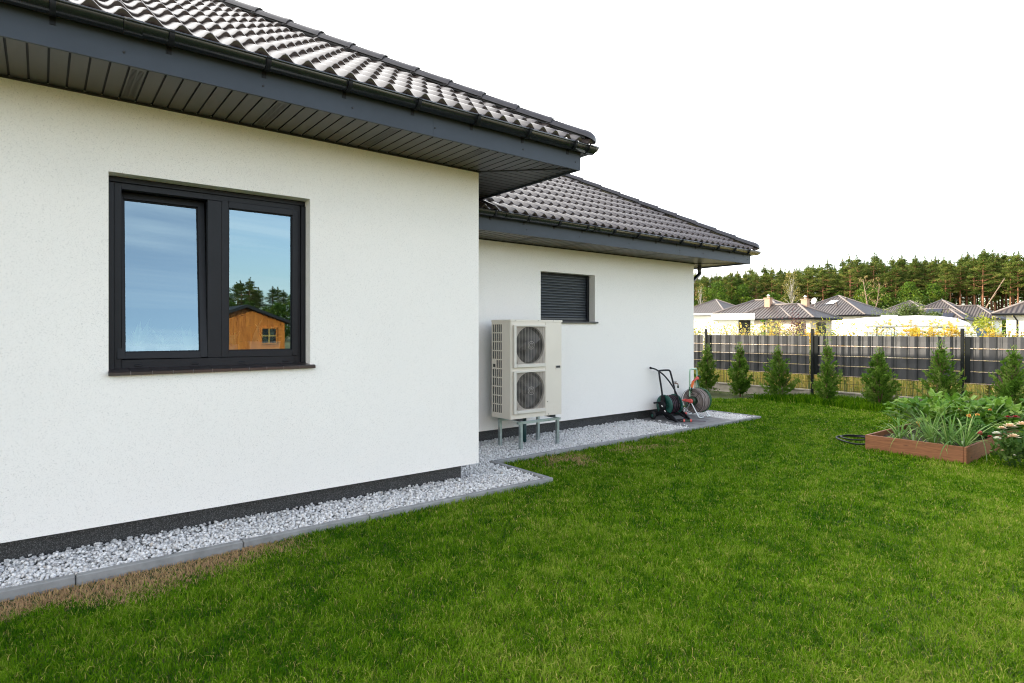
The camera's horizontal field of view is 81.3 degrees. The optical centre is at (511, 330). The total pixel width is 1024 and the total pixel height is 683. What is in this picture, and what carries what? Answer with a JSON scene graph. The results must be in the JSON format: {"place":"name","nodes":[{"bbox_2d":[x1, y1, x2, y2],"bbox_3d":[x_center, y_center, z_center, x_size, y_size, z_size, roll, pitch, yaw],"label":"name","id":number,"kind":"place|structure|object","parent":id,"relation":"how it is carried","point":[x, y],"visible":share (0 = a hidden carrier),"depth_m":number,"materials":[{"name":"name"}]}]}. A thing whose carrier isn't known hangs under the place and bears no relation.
{"place":"outdoors","nodes":[
{"label":"outdoors","id":0,"kind":"place"},
{"bbox_2d":[126,319,165,350],"bbox_3d":[-3.045,0.078,4.950,0.191,0.362,0.384,0,0,38],"label":"potted plant","id":1,"kind":"object","parent":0,"point":[137,339],"visible":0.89,"depth_m":4.91,"materials":[{"name":"plant"}]},
{"bbox_2d":[141,326,186,350],"bbox_3d":[-2.964,0.103,5.029,0.383,0.314,0.228,0,0,-24],"label":"potted plant","id":2,"kind":"object","parent":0,"point":[161,344],"visible":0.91,"depth_m":5.00,"materials":[{"name":"plant"}]},
{"bbox_2d":[167,326,197,349],"bbox_3d":[-2.868,0.110,5.173,0.266,0.300,0.281,0,0,-6],"label":"potted plant","id":3,"kind":"object","parent":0,"point":[187,342],"visible":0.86,"depth_m":5.13,"materials":[{"name":"plant"}]},
{"bbox_2d":[0,390,1023,682],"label":"lawn","id":4,"kind":"structure","parent":0,"point":[730,394],"depth_m":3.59,"materials":[{"name":"green plant"}]},
{"bbox_2d":[694,343,719,390],"bbox_3d":[5.174,1.022,15.917,0.779,1.420,0.735,5,4,45],"label":"thuja","id":5,"kind":"object","parent":4,"relation":"on","point":[706,382],"visible":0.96,"depth_m":15.84,"materials":[{"name":"green plant"}]},
{"bbox_2d":[727,342,754,396],"bbox_3d":[5.791,1.002,15.146,0.737,1.459,0.623,-1,0,-36],"label":"thuja","id":6,"kind":"object","parent":4,"relation":"on","point":[740,384],"visible":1,"depth_m":15.09,"materials":[{"name":"green plant"}]},
{"bbox_2d":[759,344,800,395],"bbox_3d":[6.417,1.029,14.281,0.959,1.410,0.851,-2,1,26],"label":"thuja","id":7,"kind":"object","parent":4,"relation":"on","point":[780,371],"visible":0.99,"depth_m":14.28,"materials":[{"name":"green plant"}]},
{"bbox_2d":[836,434,864,444],"bbox_3d":[5.160,1.631,8.979,0.530,0.054,0.776,0,0,36],"label":"garden hose","id":8,"kind":"object","parent":4,"relation":"on","point":[850,435],"visible":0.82,"depth_m":9.01,"materials":[{"name":"black rubber"}]},
{"bbox_2d":[860,347,901,404],"bbox_3d":[7.818,1.030,12.580,0.772,1.405,0.775,-1,1,1],"label":"thuja","id":9,"kind":"object","parent":4,"relation":"on","point":[882,376],"visible":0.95,"depth_m":12.55,"materials":[{"name":"green plant"}]},
{"bbox_2d":[865,423,1018,464],"bbox_3d":[6.298,1.599,8.676,2.520,0.282,1.170,0,0,-38],"label":"raised bed","id":10,"kind":"object","parent":4,"relation":"on","point":[881,440],"visible":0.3,"depth_m":7.92,"materials":[{"name":"brown wood"}]},
{"bbox_2d":[878,411,930,438],"bbox_3d":[5.425,1.364,8.347,0.739,0.518,0.839,0,0,21],"label":"leek","id":11,"kind":"object","parent":10,"relation":"on","point":[894,429],"visible":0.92,"depth_m":8.28,"materials":[{"name":"green plant"}]},
{"bbox_2d":[884,414,924,449],"bbox_3d":[5.380,1.425,8.196,0.886,0.485,0.638,0,0,-38],"label":"leek","id":12,"kind":"object","parent":10,"relation":"on","point":[912,437],"visible":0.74,"depth_m":8.11,"materials":[{"name":"green plant"}]},
{"bbox_2d":[882,396,969,432],"bbox_3d":[6.189,1.253,8.892,1.058,0.594,1.118,0,0,-38],"label":"squash plant","id":13,"kind":"object","parent":10,"relation":"on","point":[913,405],"visible":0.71,"depth_m":8.73,"materials":[{"name":"green plant"}]},
{"bbox_2d":[900,401,967,441],"bbox_3d":[5.732,1.257,8.190,0.826,0.597,1.058,0,0,18],"label":"leek","id":14,"kind":"object","parent":10,"relation":"on","point":[933,428],"visible":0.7,"depth_m":8.15,"materials":[{"name":"green plant"}]},
{"bbox_2d":[902,388,977,426],"bbox_3d":[6.827,1.238,9.376,1.131,0.623,1.058,0,0,-8],"label":"squash plant","id":15,"kind":"object","parent":10,"relation":"on","point":[934,395],"visible":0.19,"depth_m":9.37,"materials":[{"name":"green plant"}]},
{"bbox_2d":[907,402,979,444],"bbox_3d":[5.903,1.284,8.022,0.957,0.729,0.879,0,0,-38],"label":"leek","id":16,"kind":"object","parent":10,"relation":"on","point":[944,421],"visible":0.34,"depth_m":7.93,"materials":[{"name":"green plant"}]},
{"bbox_2d":[910,410,978,453],"bbox_3d":[5.586,1.327,7.868,0.865,0.676,0.870,0,0,-38],"label":"leek","id":17,"kind":"object","parent":10,"relation":"on","point":[933,439],"visible":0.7,"depth_m":7.89,"materials":[{"name":"green plant"}]},
{"bbox_2d":[909,409,984,448],"bbox_3d":[5.638,1.263,7.742,0.906,0.584,0.591,0,0,7],"label":"leek","id":18,"kind":"object","parent":10,"relation":"on","point":[946,433],"visible":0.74,"depth_m":7.74,"materials":[{"name":"green plant"}]},
{"bbox_2d":[914,412,998,458],"bbox_3d":[5.703,1.288,7.660,0.897,0.680,0.828,0,0,-38],"label":"leek","id":19,"kind":"object","parent":10,"relation":"on","point":[959,443],"visible":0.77,"depth_m":7.61,"materials":[{"name":"green plant"}]},
{"bbox_2d":[919,408,1006,445],"bbox_3d":[5.889,1.304,7.893,0.879,0.649,0.962,0,0,-38],"label":"leek","id":20,"kind":"object","parent":10,"relation":"on","point":[970,433],"visible":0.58,"depth_m":7.81,"materials":[{"name":"green plant"}]},
{"bbox_2d":[956,416,996,442],"bbox_3d":[6.296,1.356,8.143,0.416,0.362,0.414,0,0,3],"label":"leafy herb","id":21,"kind":"object","parent":10,"relation":"on","point":[977,422],"visible":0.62,"depth_m":8.05,"materials":[{"name":"green plant"}]},
{"bbox_2d":[933,392,1020,426],"bbox_3d":[6.754,1.238,8.754,1.124,0.622,1.108,0,0,22],"label":"squash plant","id":22,"kind":"object","parent":10,"relation":"on","point":[954,397],"visible":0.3,"depth_m":8.53,"materials":[{"name":"green plant"}]},
{"bbox_2d":[949,397,1023,437],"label":"squash plant","id":23,"kind":"object","parent":10,"relation":"on","point":[1008,402],"visible":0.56,"depth_m":8.38,"materials":[{"name":"green plant"}]},
{"bbox_2d":[972,395,1023,430],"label":"squash plant","id":24,"kind":"object","parent":10,"relation":"on","point":[983,398],"visible":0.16,"depth_m":8.85,"materials":[{"name":"green plant"}]},
{"bbox_2d":[913,339,973,401],"bbox_3d":[8.469,0.945,11.678,0.942,1.574,0.904,0,0,-13],"label":"thuja","id":25,"kind":"object","parent":4,"relation":"on","point":[944,383],"visible":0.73,"depth_m":11.67,"materials":[{"name":"green plant"}]},
{"bbox_2d":[976,345,1023,412],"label":"thuja","id":26,"kind":"object","parent":4,"relation":"on","point":[1009,387],"visible":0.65,"depth_m":10.87,"materials":[{"name":"green plant"}]},
{"bbox_2d":[988,415,1023,466],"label":"dahlia bush","id":27,"kind":"object","parent":4,"relation":"on","point":[1012,444],"visible":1,"depth_m":7.13,"materials":[{"name":"green plant"}]},
{"bbox_2d":[237,0,1023,308],"label":"sky","id":28,"kind":"structure","parent":0,"point":[811,132],"materials":[{"name":"white"}]},
{"bbox_2d":[641,414,730,426],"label":"paving","id":29,"kind":"structure","parent":0,"point":[697,421],"depth_m":10.77,"materials":[{"name":"grey concrete"}]},
{"bbox_2d":[649,367,705,421],"bbox_3d":[2.931,1.135,10.691,0.632,0.957,0.832,0,0,-34],"label":"hose reel cart","id":30,"kind":"object","parent":29,"relation":"on","point":[670,407],"visible":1,"depth_m":10.73,"materials":[{"name":"black plastic"}]},
{"bbox_2d":[681,368,711,417],"bbox_3d":[3.429,1.164,11.192,0.480,0.904,0.489,0,0,-42],"label":"hose reel stand","id":31,"kind":"object","parent":29,"relation":"on","point":[697,399],"visible":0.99,"depth_m":11.13,"materials":[{"name":"black plastic"}]},
{"bbox_2d":[694,299,734,312],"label":"neighbour house","id":32,"kind":"structure","parent":0,"point":[714,305],"depth_m":90.52,"materials":[{"name":"grey tile"}]},
{"bbox_2d":[694,313,754,352],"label":"flat roofed building","id":33,"kind":"structure","parent":0,"point":[701,319],"depth_m":39.03,"materials":[{"name":"white paint"}]},
{"bbox_2d":[739,320,749,344],"bbox_3d":[15.360,0.545,39.383,0.710,2.410,0.058,0,0,22],"label":"door","id":34,"kind":"structure","parent":33,"relation":"in","point":[743,322],"depth_m":39.33,"materials":[{"name":"black"}]},
{"bbox_2d":[712,294,842,345],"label":"neighbour house","id":35,"kind":"structure","parent":0,"point":[765,308],"depth_m":52.40,"materials":[{"name":"tile"}]},
{"bbox_2d":[810,295,894,333],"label":"neighbour house","id":36,"kind":"structure","parent":0,"point":[846,308],"depth_m":65.75,"materials":[{"name":"grey tile"}]},
{"bbox_2d":[694,316,1023,401],"bbox_3d":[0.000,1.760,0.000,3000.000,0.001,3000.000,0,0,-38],"label":"ground","id":37,"kind":"structure","parent":0,"point":[862,388],"depth_m":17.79,"materials":[{"name":"green plant"}]},
{"bbox_2d":[0,574,74,601],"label":"edging kerb","id":38,"kind":"structure","parent":37,"relation":"on","point":[13,592],"depth_m":3.81,"materials":[{"name":"concrete"}]},
{"bbox_2d":[76,540,242,585],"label":"edging kerb","id":39,"kind":"structure","parent":37,"relation":"on","point":[85,577],"depth_m":4.22,"materials":[{"name":"concrete"}]},
{"bbox_2d":[242,514,368,547],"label":"edging kerb","id":40,"kind":"structure","parent":37,"relation":"on","point":[271,538],"depth_m":4.85,"materials":[{"name":"concrete"}]},
{"bbox_2d":[0,408,754,588],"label":"gravel","id":41,"kind":"structure","parent":37,"relation":"on","point":[78,561],"depth_m":5.36,"materials":[{"name":"grey gravel"}]},
{"bbox_2d":[498,416,560,449],"bbox_3d":[0.250,1.446,8.550,0.780,0.408,0.520,0,0,-38],"label":"heat pump stand","id":42,"kind":"object","parent":41,"relation":"on","point":[538,420],"visible":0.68,"depth_m":8.48,"materials":[{"name":"metal"}]},
{"bbox_2d":[491,319,561,420],"bbox_3d":[0.229,0.545,8.527,0.960,1.390,0.480,0,0,-38],"label":"heat pump","id":43,"kind":"object","parent":42,"relation":"on","point":[526,368],"visible":1,"depth_m":8.36,"materials":[{"name":"beige paint"}]},
{"bbox_2d":[0,0,760,564],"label":"house","id":44,"kind":"structure","parent":37,"relation":"on","point":[376,242],"depth_m":5.30,"materials":[{"name":"white paint"}]},
{"bbox_2d":[108,176,315,375],"bbox_3d":[-2.487,-0.423,5.031,1.549,1.522,0.356,0,0,-38],"label":"window","id":45,"kind":"structure","parent":44,"relation":"in","point":[213,354],"depth_m":5.01,"materials":[{"name":"black plastic"}]},
{"bbox_2d":[541,272,597,322],"bbox_3d":[0.877,-0.522,9.704,1.285,0.807,0.235,0,0,-38],"label":"window","id":46,"kind":"structure","parent":44,"relation":"in","point":[564,297],"depth_m":9.79,"materials":[{"name":"metal"}]},
{"bbox_2d":[368,494,467,520],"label":"edging kerb","id":47,"kind":"structure","parent":37,"relation":"on","point":[395,511],"depth_m":5.51,"materials":[{"name":"concrete"}]},
{"bbox_2d":[466,477,552,500],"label":"edging kerb","id":48,"kind":"structure","parent":37,"relation":"on","point":[503,488],"depth_m":6.19,"materials":[{"name":"concrete"}]},
{"bbox_2d":[494,451,554,462],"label":"edging kerb","id":49,"kind":"structure","parent":37,"relation":"on","point":[525,457],"depth_m":7.70,"materials":[{"name":"concrete"}]},
{"bbox_2d":[553,441,611,454],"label":"edging kerb","id":50,"kind":"structure","parent":37,"relation":"on","point":[582,447],"depth_m":8.33,"materials":[{"name":"concrete"}]},
{"bbox_2d":[612,433,659,444],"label":"edging kerb","id":51,"kind":"structure","parent":37,"relation":"on","point":[635,438],"depth_m":9.03,"materials":[{"name":"concrete"}]},
{"bbox_2d":[659,426,698,434],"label":"edging kerb","id":52,"kind":"structure","parent":37,"relation":"on","point":[676,431],"depth_m":9.68,"materials":[{"name":"concrete"}]},
{"bbox_2d":[703,280,733,303],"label":"leafy tree","id":53,"kind":"object","parent":37,"relation":"on","point":[718,287],"visible":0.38,"depth_m":122.32,"materials":[{"name":"green plant"}]},
{"bbox_2d":[724,269,739,301],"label":"pine tree","id":54,"kind":"object","parent":37,"relation":"on","point":[730,275],"visible":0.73,"depth_m":125.33,"materials":[{"name":"green plant"}]},
{"bbox_2d":[731,283,751,304],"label":"leafy tree","id":55,"kind":"object","parent":37,"relation":"on","point":[741,293],"visible":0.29,"depth_m":122.09,"materials":[{"name":"green plant"}]},
{"bbox_2d":[747,272,771,299],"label":"pine tree","id":56,"kind":"object","parent":37,"relation":"on","point":[755,279],"visible":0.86,"depth_m":124.40,"materials":[{"name":"green plant"}]},
{"bbox_2d":[751,265,778,297],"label":"pine tree","id":57,"kind":"object","parent":37,"relation":"on","point":[764,270],"visible":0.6,"depth_m":125.33,"materials":[{"name":"green plant"}]},
{"bbox_2d":[758,266,782,294],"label":"pine tree","id":58,"kind":"object","parent":37,"relation":"on","point":[771,274],"visible":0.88,"depth_m":123.52,"materials":[{"name":"green plant"}]},
{"bbox_2d":[780,271,803,302],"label":"birch tree","id":59,"kind":"object","parent":37,"relation":"on","point":[791,290],"visible":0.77,"depth_m":115.83,"materials":[{"name":"beige plant"}]},
{"bbox_2d":[774,305,813,374],"bbox_3d":[10.140,0.443,21.178,1.546,2.681,1.618,0,0,-38],"label":"bush","id":60,"kind":"object","parent":37,"relation":"on","point":[798,322],"visible":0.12,"depth_m":21.07,"materials":[{"name":"yellow plant"}]},
{"bbox_2d":[794,266,817,298],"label":"pine tree","id":61,"kind":"object","parent":37,"relation":"on","point":[807,275],"visible":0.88,"depth_m":120.95,"materials":[{"name":"green plant"}]},
{"bbox_2d":[801,264,820,303],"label":"pine tree","id":62,"kind":"object","parent":37,"relation":"on","point":[814,271],"visible":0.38,"depth_m":124.33,"materials":[{"name":"green plant"}]},
{"bbox_2d":[811,266,837,299],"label":"pine tree","id":63,"kind":"object","parent":37,"relation":"on","point":[823,275],"visible":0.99,"depth_m":119.43,"materials":[{"name":"green plant"}]},
{"bbox_2d":[810,339,842,400],"bbox_3d":[7.118,0.950,13.497,0.634,1.564,0.703,0,0,16],"label":"thuja","id":64,"kind":"object","parent":37,"relation":"on","point":[824,388],"visible":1,"depth_m":13.38,"materials":[{"name":"green plant"}]},
{"bbox_2d":[817,258,840,300],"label":"pine tree","id":65,"kind":"object","parent":37,"relation":"on","point":[827,265],"visible":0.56,"depth_m":121.78,"materials":[{"name":"green plant"}]},
{"bbox_2d":[831,263,862,298],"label":"pine tree","id":66,"kind":"object","parent":37,"relation":"on","point":[842,269],"visible":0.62,"depth_m":118.53,"materials":[{"name":"green plant"}]},
{"bbox_2d":[837,255,861,298],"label":"pine tree","id":67,"kind":"object","parent":37,"relation":"on","point":[849,262],"visible":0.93,"depth_m":117.00,"materials":[{"name":"green plant"}]},
{"bbox_2d":[847,255,869,300],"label":"pine tree","id":68,"kind":"object","parent":37,"relation":"on","point":[861,266],"visible":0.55,"depth_m":121.56,"materials":[{"name":"green plant"}]},
{"bbox_2d":[694,329,1023,403],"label":"fence","id":69,"kind":"object","parent":37,"relation":"on","point":[913,350],"visible":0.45,"depth_m":13.93,"materials":[{"name":"black paint"}]},
{"bbox_2d":[853,281,878,305],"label":"leafy tree","id":70,"kind":"object","parent":37,"relation":"on","point":[858,292],"visible":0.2,"depth_m":111.46,"materials":[{"name":"green plant"}]},
{"bbox_2d":[858,251,883,289],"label":"pine tree","id":71,"kind":"object","parent":37,"relation":"on","point":[874,261],"visible":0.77,"depth_m":116.83,"materials":[{"name":"green plant"}]},
{"bbox_2d":[859,290,883,307],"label":"leafy tree","id":72,"kind":"object","parent":37,"relation":"on","point":[863,300],"visible":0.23,"depth_m":108.88,"materials":[{"name":"green plant"}]},
{"bbox_2d":[859,275,886,306],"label":"withered tree","id":73,"kind":"object","parent":37,"relation":"on","point":[878,292],"visible":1,"depth_m":104.96,"materials":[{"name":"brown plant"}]},
{"bbox_2d":[871,286,894,309],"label":"leafy tree","id":74,"kind":"object","parent":37,"relation":"on","point":[883,299],"visible":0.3,"depth_m":108.08,"materials":[{"name":"green plant"}]},
{"bbox_2d":[873,263,899,303],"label":"pine tree","id":75,"kind":"object","parent":37,"relation":"on","point":[884,270],"visible":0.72,"depth_m":115.16,"materials":[{"name":"green plant"}]},
{"bbox_2d":[875,255,901,288],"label":"pine tree","id":76,"kind":"object","parent":37,"relation":"on","point":[891,261],"visible":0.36,"depth_m":118.43,"materials":[{"name":"green plant"}]},
{"bbox_2d":[882,262,907,297],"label":"pine tree","id":77,"kind":"object","parent":37,"relation":"on","point":[898,272],"visible":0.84,"depth_m":114.16,"materials":[{"name":"green plant"}]},
{"bbox_2d":[890,254,917,286],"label":"pine tree","id":78,"kind":"object","parent":37,"relation":"on","point":[900,262],"visible":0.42,"depth_m":118.18,"materials":[{"name":"green plant"}]},
{"bbox_2d":[836,315,977,358],"bbox_3d":[17.418,0.498,27.274,6.208,2.396,2.336,0,0,0],"label":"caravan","id":79,"kind":"object","parent":37,"relation":"on","point":[904,320],"visible":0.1,"depth_m":26.14,"materials":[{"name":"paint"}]},
{"bbox_2d":[886,297,932,316],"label":"bush","id":80,"kind":"object","parent":37,"relation":"on","point":[912,310],"visible":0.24,"depth_m":51.46,"materials":[{"name":"green plant"}]},
{"bbox_2d":[897,281,925,304],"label":"leafy tree","id":81,"kind":"object","parent":37,"relation":"on","point":[911,288],"visible":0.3,"depth_m":106.63,"materials":[{"name":"green plant"}]},
{"bbox_2d":[902,320,923,396],"bbox_3d":[9.149,0.753,13.713,0.470,2.015,0.593,0,0,-38],"label":"goldenrod","id":82,"kind":"object","parent":37,"relation":"on","point":[910,330],"visible":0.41,"depth_m":13.66,"materials":[{"name":"yellow plant"}]},
{"bbox_2d":[900,254,928,290],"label":"pine tree","id":83,"kind":"object","parent":37,"relation":"on","point":[915,261],"visible":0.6,"depth_m":114.59,"materials":[{"name":"green plant"}]},
{"bbox_2d":[903,267,926,292],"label":"pine tree","id":84,"kind":"object","parent":37,"relation":"on","point":[910,274],"visible":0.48,"depth_m":113.88,"materials":[{"name":"green plant"}]},
{"bbox_2d":[810,296,1022,333],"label":"undergrowth","id":85,"kind":"object","parent":37,"relation":"on","point":[979,302],"depth_m":144.74,"materials":[{"name":"green plant"}]},
{"bbox_2d":[916,258,944,296],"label":"pine tree","id":86,"kind":"object","parent":37,"relation":"on","point":[932,271],"visible":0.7,"depth_m":113.60,"materials":[{"name":"green plant"}]},
{"bbox_2d":[920,282,952,304],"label":"leafy tree","id":87,"kind":"object","parent":37,"relation":"on","point":[932,294],"visible":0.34,"depth_m":109.15,"materials":[{"name":"green plant"}]},
{"bbox_2d":[929,259,957,295],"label":"pine tree","id":88,"kind":"object","parent":37,"relation":"on","point":[944,266],"visible":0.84,"depth_m":110.49,"materials":[{"name":"green plant"}]},
{"bbox_2d":[939,322,959,348],"bbox_3d":[9.783,0.783,13.297,0.508,1.954,0.397,0,0,-24],"label":"goldenrod","id":89,"kind":"object","parent":37,"relation":"on","point":[952,330],"visible":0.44,"depth_m":13.29,"materials":[{"name":"yellow plant"}]},
{"bbox_2d":[935,260,967,300],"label":"pine tree","id":90,"kind":"object","parent":37,"relation":"on","point":[951,267],"visible":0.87,"depth_m":110.18,"materials":[{"name":"green plant"}]},
{"bbox_2d":[947,265,971,304],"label":"pine tree","id":91,"kind":"object","parent":37,"relation":"on","point":[956,294],"visible":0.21,"depth_m":115.83,"materials":[{"name":"green plant"}]},
{"bbox_2d":[948,253,981,304],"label":"pine tree","id":92,"kind":"object","parent":37,"relation":"on","point":[961,262],"visible":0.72,"depth_m":111.26,"materials":[{"name":"green plant"}]},
{"bbox_2d":[957,251,981,304],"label":"pine tree","id":93,"kind":"object","parent":37,"relation":"on","point":[967,257],"visible":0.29,"depth_m":112.75,"materials":[{"name":"green plant"}]},
{"bbox_2d":[954,254,989,304],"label":"pine tree","id":94,"kind":"object","parent":37,"relation":"on","point":[972,264],"visible":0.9,"depth_m":108.91,"materials":[{"name":"green plant"}]},
{"bbox_2d":[966,249,1001,306],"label":"pine tree","id":95,"kind":"object","parent":37,"relation":"on","point":[982,257],"visible":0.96,"depth_m":107.44,"materials":[{"name":"green plant"}]},
{"bbox_2d":[965,314,1002,332],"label":"bush","id":96,"kind":"object","parent":37,"relation":"on","point":[981,323],"visible":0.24,"depth_m":49.66,"materials":[{"name":"yellow plant"}]},
{"bbox_2d":[977,248,1004,310],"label":"pine tree","id":97,"kind":"object","parent":37,"relation":"on","point":[993,256],"visible":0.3,"depth_m":112.24,"materials":[{"name":"green plant"}]},
{"bbox_2d":[975,257,1008,310],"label":"pine tree","id":98,"kind":"object","parent":37,"relation":"on","point":[996,270],"visible":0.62,"depth_m":108.76,"materials":[{"name":"green plant"}]},
{"bbox_2d":[992,250,1009,306],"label":"pine tree","id":99,"kind":"object","parent":37,"relation":"on","point":[1003,258],"visible":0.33,"depth_m":112.16,"materials":[{"name":"green plant"}]},
{"bbox_2d":[991,259,1023,305],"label":"pine tree","id":100,"kind":"object","parent":37,"relation":"on","point":[1010,288],"visible":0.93,"depth_m":105.40,"materials":[{"name":"green plant"}]},
{"bbox_2d":[996,252,1022,304],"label":"pine tree","id":101,"kind":"object","parent":37,"relation":"on","point":[1005,263],"visible":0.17,"depth_m":110.05,"materials":[{"name":"green plant"}]},
{"bbox_2d":[995,250,1023,302],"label":"pine tree","id":102,"kind":"object","parent":37,"relation":"on","point":[1018,258],"visible":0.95,"depth_m":104.69,"materials":[{"name":"green plant"}]},
{"bbox_2d":[906,299,1005,334],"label":"neighbour house","id":103,"kind":"structure","parent":0,"point":[961,312],"depth_m":73.63,"materials":[{"name":"grey tile"}]},
{"bbox_2d":[991,301,1023,336],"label":"neighbour house","id":104,"kind":"structure","parent":0,"point":[1016,311],"depth_m":47.50,"materials":[{"name":"white paint"}]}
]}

